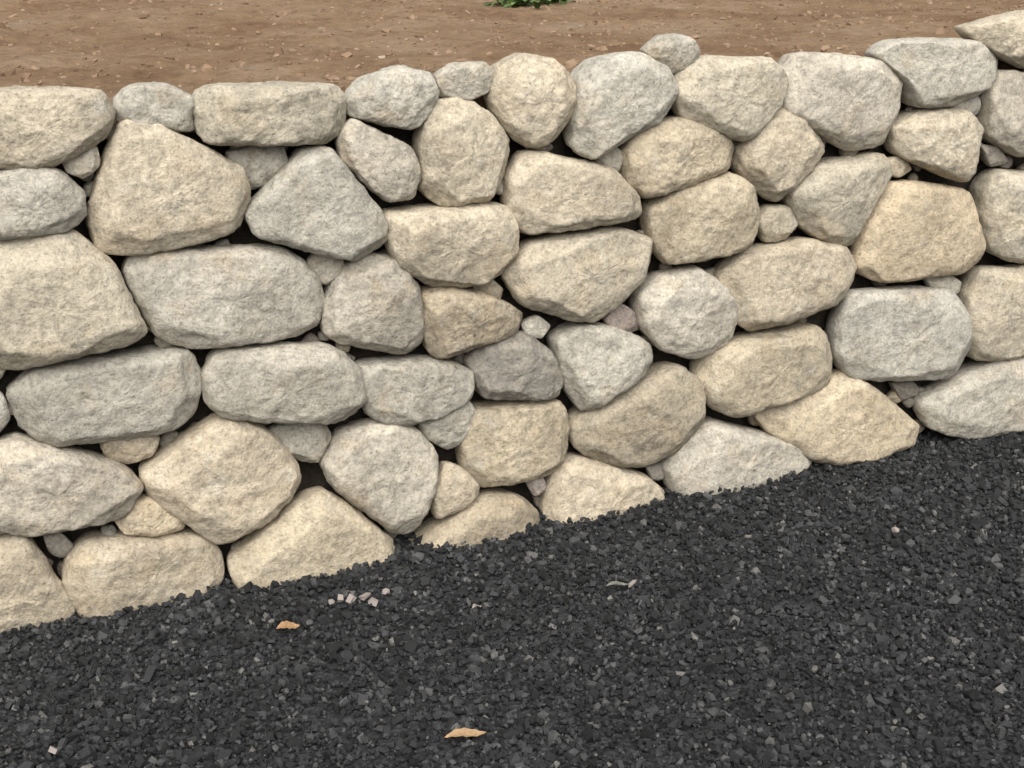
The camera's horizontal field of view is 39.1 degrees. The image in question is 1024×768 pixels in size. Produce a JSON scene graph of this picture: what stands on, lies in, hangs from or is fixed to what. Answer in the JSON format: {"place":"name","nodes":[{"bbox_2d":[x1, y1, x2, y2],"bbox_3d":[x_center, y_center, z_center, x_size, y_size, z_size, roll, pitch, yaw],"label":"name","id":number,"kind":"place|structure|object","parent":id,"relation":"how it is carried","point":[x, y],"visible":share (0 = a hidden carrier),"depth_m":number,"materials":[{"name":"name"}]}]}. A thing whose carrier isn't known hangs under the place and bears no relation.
{"place":"outdoors","nodes":[
{"label":"outdoors","id":0,"kind":"place"},
{"bbox_2d":[0,0,1023,133],"bbox_3d":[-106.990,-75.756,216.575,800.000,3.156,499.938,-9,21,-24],"label":"bare soil","id":1,"kind":"structure","parent":0,"point":[110,49],"depth_m":4.59,"materials":[{"name":"brown soil"}]},
{"bbox_2d":[484,0,542,7],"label":"weed plant","id":2,"kind":"object","parent":1,"relation":"on","point":[519,3],"visible":0.92,"depth_m":5.36,"materials":[{"name":"green plant"}]},
{"bbox_2d":[528,0,575,4],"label":"weed plant","id":3,"kind":"object","parent":1,"relation":"on","point":[546,2],"visible":0.47,"depth_m":5.61,"materials":[{"name":"green plant"}]},
{"bbox_2d":[0,430,1023,767],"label":"gravel ground","id":4,"kind":"structure","parent":0,"point":[608,752],"depth_m":3.14,"materials":[{"name":"black gravel"}]},
{"bbox_2d":[0,532,25,634],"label":"stones","id":5,"kind":"object","parent":4,"relation":"on","point":[13,620],"visible":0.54,"depth_m":3.22,"materials":[{"name":"stone"}]},
{"bbox_2d":[276,621,299,630],"bbox_3d":[-0.507,0.549,3.262,0.042,0.016,0.040,7,21,20],"label":"dry leaf","id":6,"kind":"object","parent":4,"relation":"on","point":[286,624],"visible":1,"depth_m":3.27,"materials":[{"name":"orange plant"}]},
{"bbox_2d":[444,728,486,739],"bbox_3d":[-0.090,0.686,2.818,0.084,0.015,0.029,-8,21,-21],"label":"dry leaf","id":7,"kind":"object","parent":4,"relation":"on","point":[465,732],"visible":1,"depth_m":2.82,"materials":[{"name":"beige plant"}]},
{"bbox_2d":[48,526,899,754],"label":"pale stone chips","id":8,"kind":"object","parent":4,"relation":"on","point":[351,598],"visible":1,"depth_m":3.39,"materials":[{"name":"grey"}]},
{"bbox_2d":[0,10,1023,630],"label":"stones","id":9,"kind":"object","parent":4,"relation":"on","point":[164,202],"visible":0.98,"depth_m":3.50,"materials":[{"name":"stone"}]},
{"bbox_2d":[0,102,1023,580],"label":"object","id":10,"kind":"object","parent":4,"relation":"on","point":[312,474],"visible":0.05,"depth_m":3.60,"materials":[{"name":"black"}]},
{"bbox_2d":[605,581,629,587],"bbox_3d":[0.253,0.479,3.437,0.060,0.014,0.018,-8,21,-23],"label":"dry leaf","id":11,"kind":"object","parent":4,"relation":"on","point":[616,583],"visible":1,"depth_m":3.44,"materials":[{"name":"grey plant"}]}
]}

